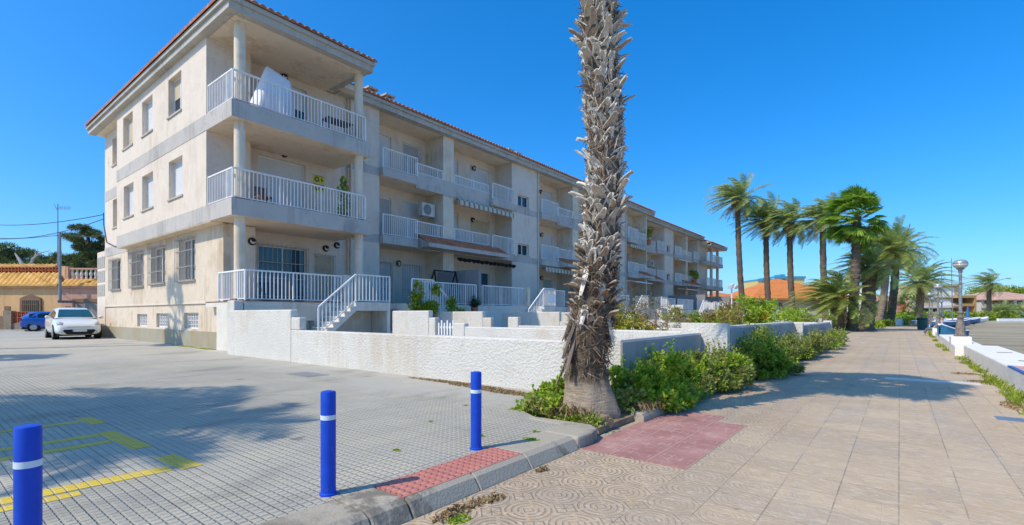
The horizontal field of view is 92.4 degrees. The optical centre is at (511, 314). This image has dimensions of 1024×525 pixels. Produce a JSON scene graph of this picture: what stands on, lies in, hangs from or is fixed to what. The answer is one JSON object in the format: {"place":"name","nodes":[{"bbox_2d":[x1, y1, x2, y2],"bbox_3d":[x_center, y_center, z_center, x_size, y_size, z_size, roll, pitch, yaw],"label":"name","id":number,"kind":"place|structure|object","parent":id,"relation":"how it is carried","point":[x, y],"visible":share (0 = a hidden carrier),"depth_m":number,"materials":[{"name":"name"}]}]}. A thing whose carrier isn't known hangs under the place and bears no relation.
{"place":"outdoors","nodes":[
{"label":"outdoors","id":0,"kind":"place"},
{"bbox_2d":[36,331,227,353],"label":"garden ground","id":1,"kind":"structure","parent":0,"point":[159,344],"depth_m":20.93,"materials":[{"name":"concrete"}]},
{"bbox_2d":[0,242,41,263],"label":"pine tree","id":2,"kind":"object","parent":1,"relation":"on","point":[20,252],"visible":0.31,"depth_m":61.15,"materials":[{"name":"green plant"}]},
{"bbox_2d":[0,264,80,315],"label":"peach house","id":3,"kind":"structure","parent":1,"relation":"on","point":[28,287],"depth_m":40.02,"materials":[{"name":"paint"}]},
{"bbox_2d":[4,251,83,277],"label":"pine tree","id":4,"kind":"object","parent":1,"relation":"on","point":[48,259],"visible":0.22,"depth_m":58.36,"materials":[{"name":"green plant"}]},
{"bbox_2d":[61,267,96,317],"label":"pink house","id":5,"kind":"structure","parent":1,"relation":"on","point":[81,292],"depth_m":40.01,"materials":[{"name":"paint"}]},
{"bbox_2d":[57,232,74,302],"bbox_3d":[-35.666,-3.747,39.312,0.520,5.655,1.040,0,0,38],"label":"utility pole","id":6,"kind":"object","parent":5,"relation":"attached to","point":[60,278],"visible":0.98,"depth_m":39.05,"materials":[{"name":"metal"}]},
{"bbox_2d":[74,302,96,317],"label":"garage door","id":7,"kind":"structure","parent":5,"relation":"in","point":[92,306],"depth_m":39.96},
{"bbox_2d":[58,223,104,278],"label":"pine tree","id":8,"kind":"object","parent":1,"relation":"on","point":[85,256],"visible":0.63,"depth_m":56.84,"materials":[{"name":"green plant"}]},
{"bbox_2d":[227,300,242,352],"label":"garden wall","id":9,"kind":"structure","parent":1,"relation":"on","point":[234,304],"depth_m":16.19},
{"bbox_2d":[84,0,729,350],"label":"apartment building","id":10,"kind":"structure","parent":1,"relation":"on","point":[199,146],"depth_m":21.96,"materials":[{"name":"paint"}]},
{"bbox_2d":[140,100,152,138],"bbox_3d":[-16.172,-8.810,21.933,1.570,1.620,0.320,0,0,38],"label":"window","id":11,"kind":"structure","parent":10,"relation":"in","point":[150,105],"depth_m":22.24,"materials":[{"name":"white paint"}]},
{"bbox_2d":[140,175,153,212],"bbox_3d":[-16.144,-5.440,21.912,1.640,1.620,0.320,0,0,38],"label":"window","id":12,"kind":"structure","parent":10,"relation":"in","point":[150,179],"depth_m":22.24,"materials":[{"name":"white paint"}]},
{"bbox_2d":[151,247,164,285],"bbox_3d":[-15.988,-2.195,22.311,1.990,1.730,0.300,0,0,38],"label":"window","id":13,"kind":"structure","parent":10,"relation":"in","point":[162,248],"depth_m":22.38,"materials":[{"name":"white paint"}]},
{"bbox_2d":[166,77,181,119],"bbox_3d":[-13.496,-8.810,19.820,1.590,1.620,0.320,0,0,38],"label":"window","id":14,"kind":"structure","parent":10,"relation":"in","point":[177,84],"depth_m":20.12,"materials":[{"name":"white paint"}]},
{"bbox_2d":[167,160,182,201],"bbox_3d":[-13.429,-5.440,19.767,1.660,1.620,0.320,0,0,38],"label":"window","id":15,"kind":"structure","parent":10,"relation":"in","point":[178,165],"depth_m":20.08,"materials":[{"name":"white paint"}]},
{"bbox_2d":[179,238,195,282],"bbox_3d":[-13.241,-2.210,20.142,1.890,1.780,0.300,0,0,38],"label":"window","id":16,"kind":"structure","parent":10,"relation":"in","point":[193,240],"depth_m":20.20,"materials":[{"name":"glass"}]},
{"bbox_2d":[187,313,198,328],"bbox_3d":[-12.895,0.255,19.951,1.530,0.650,0.100,0,0,38],"label":"window","id":17,"kind":"structure","parent":10,"relation":"in","point":[192,318],"depth_m":19.98,"materials":[{"name":"white paint"}]},
{"bbox_2d":[258,155,303,209],"bbox_3d":[-9.715,-5.210,20.670,0.070,2.520,2.000,0,0,38],"label":"balcony door","id":18,"kind":"structure","parent":10,"relation":"in","point":[266,165],"depth_m":20.69,"materials":[{"name":"white paint"}]},
{"bbox_2d":[258,245,304,300],"bbox_3d":[-9.700,-1.650,20.690,0.070,2.340,2.050,0,0,38],"label":"balcony door","id":19,"kind":"structure","parent":10,"relation":"in","point":[264,252],"depth_m":20.65,"materials":[{"name":"white paint"}]},
{"bbox_2d":[291,87,304,121],"bbox_3d":[-9.576,-8.490,20.846,0.070,2.460,1.650,0,0,38],"label":"balcony door","id":20,"kind":"structure","parent":10,"relation":"in","point":[299,96],"depth_m":21.26,"materials":[{"name":"white paint"}]},
{"bbox_2d":[315,255,331,301],"bbox_3d":[-8.547,-1.575,22.149,0.070,2.190,0.930,0,0,38],"label":"entrance door","id":21,"kind":"structure","parent":10,"relation":"in","point":[321,258],"depth_m":22.13,"materials":[{"name":"white paint"}]},
{"bbox_2d":[337,175,350,216],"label":"trailing plant","id":22,"kind":"object","parent":10,"relation":"on","point":[344,183],"visible":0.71,"depth_m":20.54,"materials":[{"name":"green plant"}]},
{"bbox_2d":[379,262,389,302],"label":"balcony door","id":23,"kind":"structure","parent":10,"relation":"in","point":[381,265],"depth_m":26.29,"materials":[{"name":"white paint"}]},
{"bbox_2d":[379,197,389,234],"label":"balcony door","id":24,"kind":"structure","parent":10,"relation":"in","point":[384,203],"depth_m":26.34,"materials":[{"name":"white paint"}]},
{"bbox_2d":[379,134,389,168],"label":"balcony door","id":25,"kind":"structure","parent":10,"relation":"in","point":[384,141],"depth_m":26.34,"materials":[{"name":"white paint"}]},
{"bbox_2d":[403,264,418,302],"bbox_3d":[-5.746,-1.630,27.761,0.070,2.300,1.250,0,0,38],"label":"balcony door","id":26,"kind":"structure","parent":10,"relation":"in","point":[408,268],"depth_m":27.63,"materials":[{"name":"white paint"}]},
{"bbox_2d":[403,202,418,238],"bbox_3d":[-5.746,-5.100,27.761,0.070,2.300,1.250,0,0,38],"label":"balcony door","id":27,"kind":"structure","parent":10,"relation":"in","point":[411,211],"depth_m":27.75,"materials":[{"name":"white paint"}]},
{"bbox_2d":[403,143,418,174],"bbox_3d":[-5.746,-8.410,27.761,0.070,2.300,1.250,0,0,38],"label":"balcony door","id":28,"kind":"structure","parent":10,"relation":"in","point":[408,149],"depth_m":27.75,"materials":[{"name":"white paint"}]},
{"bbox_2d":[470,217,487,243],"bbox_3d":[-2.182,-5.100,32.274,0.070,2.300,1.850,0,0,38],"label":"balcony door","id":29,"kind":"structure","parent":10,"relation":"in","point":[480,226],"depth_m":32.29,"materials":[{"name":"white paint"}]},
{"bbox_2d":[470,166,487,191],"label":"balcony door","id":30,"kind":"structure","parent":10,"relation":"in","point":[481,176],"depth_m":32.31,"materials":[{"name":"white paint"}]},
{"bbox_2d":[543,234,550,259],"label":"balcony door","id":31,"kind":"structure","parent":10,"relation":"in","point":[546,238],"depth_m":38.54,"materials":[{"name":"white paint"}]},
{"bbox_2d":[228,310,608,389],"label":"garden wall","id":32,"kind":"structure","parent":1,"relation":"on","point":[518,363],"depth_m":10.44,"materials":[{"name":"paint"}]},
{"bbox_2d":[406,279,465,314],"bbox_3d":[-3.220,-0.108,21.559,0.545,2.779,3.417,0,0,38],"label":"climbing plant","id":33,"kind":"object","parent":1,"relation":"on","point":[428,305],"visible":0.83,"depth_m":20.96,"materials":[{"name":"green plant"}]},
{"bbox_2d":[435,311,680,335],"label":"garden wall","id":34,"kind":"structure","parent":1,"relation":"on","point":[475,318],"depth_m":20.00,"materials":[{"name":"paint"}]},
{"bbox_2d":[453,323,680,339],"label":"garden wall","id":35,"kind":"structure","parent":1,"relation":"on","point":[462,329],"depth_m":13.00,"materials":[{"name":"paint"}]},
{"bbox_2d":[502,312,757,327],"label":"garden wall","id":36,"kind":"structure","parent":1,"relation":"on","point":[541,318],"depth_m":23.67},
{"bbox_2d":[614,302,648,326],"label":"croton bush","id":37,"kind":"object","parent":1,"relation":"on","point":[629,314],"visible":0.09,"depth_m":18.19,"materials":[{"name":"green plant"}]},
{"bbox_2d":[613,312,668,330],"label":"croton bush","id":38,"kind":"object","parent":1,"relation":"on","point":[621,323],"visible":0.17,"depth_m":12.96,"materials":[{"name":"green plant"}]},
{"bbox_2d":[609,332,700,384],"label":"garden wall","id":39,"kind":"structure","parent":1,"relation":"on","point":[632,349],"depth_m":8.00,"materials":[{"name":"paint"}]},
{"bbox_2d":[660,306,716,322],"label":"shrub","id":40,"kind":"object","parent":1,"relation":"on","point":[696,318],"visible":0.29,"depth_m":22.20,"materials":[{"name":"green plant"}]},
{"bbox_2d":[700,296,748,324],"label":"shrub","id":41,"kind":"object","parent":1,"relation":"on","point":[732,316],"visible":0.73,"depth_m":17.72,"materials":[{"name":"green plant"}]},
{"bbox_2d":[702,171,769,301],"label":"date palm","id":42,"kind":"object","parent":1,"relation":"on","point":[733,194],"visible":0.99,"depth_m":61.67,"materials":[{"name":"green plant"}]},
{"bbox_2d":[733,293,783,322],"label":"shrub","id":43,"kind":"object","parent":1,"relation":"on","point":[755,312],"visible":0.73,"depth_m":18.60,"materials":[{"name":"green plant"}]},
{"bbox_2d":[727,191,799,317],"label":"date palm","id":44,"kind":"object","parent":1,"relation":"on","point":[759,215],"visible":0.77,"depth_m":61.68,"materials":[{"name":"green plant"}]},
{"bbox_2d":[707,279,848,319],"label":"bungalow","id":45,"kind":"object","parent":1,"relation":"on","point":[779,289],"visible":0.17,"depth_m":79.81,"materials":[{"name":"orange tile"}]},
{"bbox_2d":[751,198,826,318],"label":"date palm","id":46,"kind":"object","parent":1,"relation":"on","point":[781,214],"visible":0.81,"depth_m":59.68,"materials":[{"name":"green plant"}]},
{"bbox_2d":[773,306,823,321],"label":"shrub","id":47,"kind":"object","parent":1,"relation":"on","point":[795,316],"visible":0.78,"depth_m":25.94,"materials":[{"name":"green plant"}]},
{"bbox_2d":[780,192,860,321],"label":"date palm","id":48,"kind":"object","parent":1,"relation":"on","point":[814,213],"visible":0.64,"depth_m":56.70,"materials":[{"name":"green plant"}]},
{"bbox_2d":[250,66,293,116],"bbox_3d":[-9.062,-8.240,18.355,1.211,1.980,1.672,0,0,38],"label":"covered parasol","id":49,"kind":"object","parent":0,"point":[271,75],"visible":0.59,"depth_m":18.13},
{"bbox_2d":[0,331,561,524],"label":"car park pavement","id":50,"kind":"structure","parent":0,"point":[244,431],"depth_m":5.65,"materials":[{"name":"concrete"}]},
{"bbox_2d":[0,311,40,329],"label":"front wall","id":51,"kind":"structure","parent":50,"relation":"on","point":[9,320],"depth_m":37.90,"materials":[{"name":"concrete"}]},
{"bbox_2d":[13,424,42,524],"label":"bollard","id":52,"kind":"object","parent":50,"relation":"on","point":[27,474],"visible":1,"depth_m":2.37,"materials":[{"name":"blue paint"}]},
{"bbox_2d":[19,311,50,330],"bbox_3d":[-35.614,0.541,38.398,4.113,1.547,2.136,0,0,-40],"label":"parked car","id":53,"kind":"object","parent":50,"relation":"on","point":[32,321],"visible":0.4,"depth_m":37.00,"materials":[{"name":"blue paint"}]},
{"bbox_2d":[45,307,102,339],"bbox_3d":[-23.834,0.468,26.622,4.524,1.702,2.349,0,0,41],"label":"parked car","id":54,"kind":"object","parent":50,"relation":"on","point":[69,321],"visible":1,"depth_m":25.57,"materials":[{"name":"white paint"}]},
{"bbox_2d":[0,417,202,512],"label":"yellow bay marking","id":55,"kind":"object","parent":50,"relation":"on","point":[180,462],"visible":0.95,"depth_m":4.23,"materials":[{"name":"paint"}]},
{"bbox_2d":[319,390,336,496],"bbox_3d":[-1.307,0.911,3.492,0.120,0.737,0.120,0,0,38],"label":"bollard","id":56,"kind":"object","parent":50,"relation":"on","point":[327,443],"visible":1,"depth_m":3.45,"materials":[{"name":"blue paint"}]},
{"bbox_2d":[373,447,521,499],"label":"pink kerb ramp","id":57,"kind":"structure","parent":50,"relation":"on","point":[403,487],"depth_m":3.96,"materials":[{"name":"tile"}]},
{"bbox_2d":[410,377,528,395],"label":"dry grass","id":58,"kind":"structure","parent":50,"relation":"on","point":[495,389],"depth_m":8.46,"materials":[{"name":"plant"}]},
{"bbox_2d":[470,371,481,450],"bbox_3d":[-0.342,0.911,4.666,0.120,0.737,0.120,0,0,38],"label":"bollard","id":59,"kind":"object","parent":50,"relation":"on","point":[476,409],"visible":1,"depth_m":4.62,"materials":[{"name":"blue paint"}]},
{"bbox_2d":[529,417,596,447],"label":"kerb","id":60,"kind":"structure","parent":50,"relation":"on","point":[582,434],"depth_m":5.38,"materials":[{"name":"concrete"}]},
{"bbox_2d":[393,311,438,334],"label":"garden wall","id":61,"kind":"structure","parent":0,"point":[416,322],"depth_m":15.78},
{"bbox_2d":[432,465,548,522],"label":"dry grass","id":62,"kind":"structure","parent":0,"point":[493,496],"depth_m":3.56,"materials":[{"name":"plant"}]},
{"bbox_2d":[0,0,1023,295],"label":"sky","id":63,"kind":"structure","parent":0,"point":[919,104],"materials":[{"name":"blue"}]},
{"bbox_2d":[527,330,860,435],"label":"planting bed soil","id":64,"kind":"structure","parent":0,"point":[625,418],"depth_m":6.19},
{"bbox_2d":[508,366,573,419],"bbox_3d":[0.650,1.055,6.775,1.086,0.699,1.345,0,0,29],"label":"shrub","id":65,"kind":"object","parent":64,"relation":"on","point":[552,393],"visible":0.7,"depth_m":6.45,"materials":[{"name":"green plant"}]},
{"bbox_2d":[553,412,609,428],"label":"shrub","id":66,"kind":"object","parent":64,"relation":"on","point":[591,420],"visible":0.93,"depth_m":5.92,"materials":[{"name":"green plant"}]},
{"bbox_2d":[555,0,636,428],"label":"trunk","id":67,"kind":"object","parent":64,"relation":"on","point":[588,337],"visible":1,"depth_m":6.27,"materials":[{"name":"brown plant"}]},
{"bbox_2d":[533,367,761,417],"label":"dry grass","id":68,"kind":"structure","parent":64,"relation":"on","point":[574,409],"depth_m":6.25,"materials":[{"name":"plant"}]},
{"bbox_2d":[608,339,713,414],"bbox_3d":[2.314,0.897,7.687,1.352,1.051,3.074,0,0,38],"label":"shrub","id":69,"kind":"object","parent":64,"relation":"on","point":[650,380],"visible":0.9,"depth_m":7.06,"materials":[{"name":"green plant"}]},
{"bbox_2d":[683,338,756,391],"bbox_3d":[3.800,0.926,9.108,2.267,0.952,1.220,0,0,-44],"label":"shrub","id":70,"kind":"object","parent":64,"relation":"on","point":[735,376],"visible":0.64,"depth_m":8.86,"materials":[{"name":"green plant"}]},
{"bbox_2d":[681,322,793,354],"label":"garden wall","id":71,"kind":"structure","parent":64,"relation":"on","point":[723,332],"depth_m":10.21,"materials":[{"name":"paint"}]},
{"bbox_2d":[817,327,849,352],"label":"shrub","id":72,"kind":"object","parent":64,"relation":"on","point":[835,337],"visible":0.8,"depth_m":19.02,"materials":[{"name":"green plant"}]},
{"bbox_2d":[402,325,1023,524],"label":"promenade","id":73,"kind":"structure","parent":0,"point":[848,434],"depth_m":4.58,"materials":[{"name":"tile"}]},
{"bbox_2d":[257,500,369,524],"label":"kerb","id":74,"kind":"structure","parent":73,"relation":"on","point":[332,512],"depth_m":3.10,"materials":[{"name":"concrete"}]},
{"bbox_2d":[173,345,540,524],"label":"weeds","id":75,"kind":"object","parent":73,"relation":"on","point":[457,519],"visible":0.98,"depth_m":3.40,"materials":[{"name":"green plant"}]},
{"bbox_2d":[336,487,412,524],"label":"kerb","id":76,"kind":"structure","parent":73,"relation":"on","point":[375,506],"depth_m":3.31,"materials":[{"name":"concrete"}]},
{"bbox_2d":[404,473,479,518],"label":"kerb","id":77,"kind":"structure","parent":73,"relation":"on","point":[428,500],"depth_m":3.61,"materials":[{"name":"concrete"}]},
{"bbox_2d":[471,454,530,490],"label":"kerb","id":78,"kind":"structure","parent":73,"relation":"on","point":[497,473],"depth_m":4.15,"materials":[{"name":"concrete"}]},
{"bbox_2d":[495,431,578,468],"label":"kerb","id":79,"kind":"structure","parent":73,"relation":"on","point":[547,447],"depth_m":4.80,"materials":[{"name":"concrete"}]},
{"bbox_2d":[578,415,745,469],"bbox_3d":[1.811,1.403,5.641,1.130,0.014,2.220,0,0,38],"label":"red tile patch","id":80,"kind":"object","parent":73,"relation":"on","point":[677,442],"visible":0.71,"depth_m":5.43,"materials":[{"name":"tile"}]},
{"bbox_2d":[630,389,718,421],"bbox_3d":[2.979,1.435,8.128,0.200,0.290,4.350,0,0,38],"label":"bed edging","id":81,"kind":"object","parent":73,"relation":"on","point":[641,416],"visible":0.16,"depth_m":6.53,"materials":[{"name":"concrete"}]},
{"bbox_2d":[662,411,724,421],"bbox_3d":[2.489,1.403,6.798,0.760,0.014,0.445,0,0,38],"label":"red tile patch","id":82,"kind":"object","parent":73,"relation":"on","point":[700,416],"visible":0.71,"depth_m":6.78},
{"bbox_2d":[670,356,760,399],"bbox_3d":[6.813,1.068,12.878,0.635,0.675,14.829,0,0,38],"label":"shrub","id":83,"kind":"object","parent":73,"relation":"on","point":[703,379],"visible":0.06,"depth_m":8.10,"materials":[{"name":"green plant"}]},
{"bbox_2d":[730,323,805,380],"bbox_3d":[5.777,0.788,11.107,1.421,1.281,3.580,0,0,38],"label":"shrub","id":84,"kind":"object","parent":73,"relation":"on","point":[768,354],"visible":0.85,"depth_m":10.72,"materials":[{"name":"green plant"}]},
{"bbox_2d":[775,328,826,365],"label":"shrub","id":85,"kind":"object","parent":73,"relation":"on","point":[810,345],"visible":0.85,"depth_m":14.70,"materials":[{"name":"green plant"}]},
{"bbox_2d":[794,321,831,339],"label":"garden wall","id":86,"kind":"structure","parent":73,"relation":"on","point":[824,326],"depth_m":17.38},
{"bbox_2d":[817,183,892,330],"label":"fan palm","id":87,"kind":"object","parent":73,"relation":"on","point":[858,235],"visible":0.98,"depth_m":40.18,"materials":[{"name":"green plant"}]},
{"bbox_2d":[840,214,928,319],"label":"date palm","id":88,"kind":"object","parent":73,"relation":"on","point":[906,242],"visible":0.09,"depth_m":59.16,"materials":[{"name":"green plant"}]},
{"bbox_2d":[885,377,980,384],"bbox_3d":[8.802,1.403,10.315,1.530,0.014,0.400,0,0,38],"label":"pale paving strip","id":89,"kind":"object","parent":73,"relation":"on","point":[940,381],"visible":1,"depth_m":10.21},
{"bbox_2d":[928,258,970,327],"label":"boat","id":90,"kind":"object","parent":73,"relation":"on","point":[952,322],"visible":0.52,"depth_m":49.67,"materials":[{"name":"white paint"}]},
{"bbox_2d":[927,330,1023,414],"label":"grass","id":91,"kind":"structure","parent":73,"relation":"on","point":[1016,396],"depth_m":9.76,"materials":[{"name":"green plant"}]},
{"bbox_2d":[935,332,1023,392],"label":"sea wall","id":92,"kind":"structure","parent":73,"relation":"on","point":[1005,363],"depth_m":12.09,"materials":[{"name":"white concrete"}]},
{"bbox_2d":[932,283,942,335],"bbox_3d":[26.913,-0.263,31.000,0.560,3.385,0.840,0,0,38],"label":"street lamp","id":93,"kind":"object","parent":92,"relation":"on","point":[937,286],"visible":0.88,"depth_m":30.94,"materials":[{"name":"metal"}]},
{"bbox_2d":[949,259,971,350],"bbox_3d":[16.535,-0.333,18.097,0.560,3.385,0.840,0,0,38],"label":"street lamp","id":94,"kind":"object","parent":92,"relation":"on","point":[959,336],"visible":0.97,"depth_m":18.01,"materials":[{"name":"metal"}]},
{"bbox_2d":[951,372,1023,410],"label":"dry grass","id":95,"kind":"structure","parent":73,"relation":"on","point":[1013,406],"depth_m":7.75,"materials":[{"name":"plant"}]},
{"bbox_2d":[910,321,1023,353],"bbox_3d":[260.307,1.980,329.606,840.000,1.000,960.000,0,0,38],"label":"ground","id":96,"kind":"structure","parent":0,"point":[1009,335],"depth_m":36.11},
{"bbox_2d":[616,289,692,327],"bbox_3d":[4.987,0.258,18.325,3.334,2.443,3.639,0,0,38],"label":"dry bush","id":97,"kind":"object","parent":96,"relation":"on","point":[656,319],"visible":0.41,"depth_m":18.04,"materials":[{"name":"green plant"}]},
{"bbox_2d":[621,295,691,327],"bbox_3d":[5.134,0.466,17.369,3.310,2.298,3.005,0,0,5],"label":"dry bush","id":98,"kind":"object","parent":96,"relation":"on","point":[661,313],"visible":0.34,"depth_m":17.06,"materials":[{"name":"green plant"}]},
{"bbox_2d":[744,274,805,288],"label":"apartment tower","id":99,"kind":"structure","parent":96,"relation":"on","point":[797,279],"depth_m":190.01,"materials":[{"name":"paint"}]},
{"bbox_2d":[783,264,885,330],"bbox_3d":[26.428,-1.358,40.680,6.918,5.676,6.507,0,0,-21],"label":"date palm","id":100,"kind":"object","parent":96,"relation":"on","point":[834,302],"visible":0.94,"depth_m":40.00,"materials":[{"name":"green plant"}]},
{"bbox_2d":[822,244,907,330],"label":"date palm","id":101,"kind":"object","parent":96,"relation":"on","point":[873,277],"visible":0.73,"depth_m":42.41,"materials":[{"name":"green plant"}]},
{"bbox_2d":[843,222,926,325],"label":"date palm","id":102,"kind":"object","parent":96,"relation":"on","point":[890,243],"visible":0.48,"depth_m":55.06,"materials":[{"name":"green plant"}]},
{"bbox_2d":[875,293,923,318],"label":"shrub","id":103,"kind":"object","parent":96,"relation":"on","point":[901,299],"visible":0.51,"depth_m":61.00,"materials":[{"name":"green plant"}]},
{"bbox_2d":[870,224,939,325],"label":"date palm","id":104,"kind":"object","parent":96,"relation":"on","point":[893,308],"visible":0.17,"depth_m":61.48,"materials":[{"name":"green plant"}]},
{"bbox_2d":[889,257,968,316],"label":"date palm","id":105,"kind":"object","parent":96,"relation":"on","point":[920,287],"visible":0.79,"depth_m":83.09,"materials":[{"name":"green plant"}]},
{"bbox_2d":[898,284,962,315],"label":"seafront villa","id":106,"kind":"object","parent":96,"relation":"on","point":[947,304],"visible":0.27,"depth_m":135.00,"materials":[{"name":"white paint"}]},
{"bbox_2d":[937,323,968,335],"bbox_3d":[23.735,1.023,26.501,2.070,1.074,0.859,0,0,-20],"label":"boat","id":107,"kind":"object","parent":96,"relation":"on","point":[942,329],"visible":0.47,"depth_m":26.05,"materials":[{"name":"blue paint"}]},
{"bbox_2d":[950,295,975,311],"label":"ochre villa","id":108,"kind":"object","parent":96,"relation":"on","point":[969,301],"visible":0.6,"depth_m":132.98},
{"bbox_2d":[944,309,996,320],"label":"hedge","id":109,"kind":"object","parent":96,"relation":"on","point":[982,314],"visible":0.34,"depth_m":111.61,"materials":[{"name":"green plant"}]},
{"bbox_2d":[958,268,1010,320],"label":"date palm","id":110,"kind":"object","parent":96,"relation":"on","point":[988,279],"visible":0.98,"depth_m":117.62,"materials":[{"name":"green plant"}]},
{"bbox_2d":[965,285,1023,294],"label":"distant trees","id":111,"kind":"object","parent":96,"relation":"on","point":[1013,289],"visible":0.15,"depth_m":173.83,"materials":[{"name":"green plant"}]},
{"bbox_2d":[969,292,1023,317],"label":"pink roofed villa","id":112,"kind":"object","parent":96,"relation":"on","point":[998,298],"visible":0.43,"depth_m":139.00,"materials":[{"name":"paint"}]},
{"bbox_2d":[980,299,1023,317],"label":"shrub","id":113,"kind":"object","parent":96,"relation":"on","point":[1003,307],"visible":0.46,"depth_m":126.80,"materials":[{"name":"green plant"}]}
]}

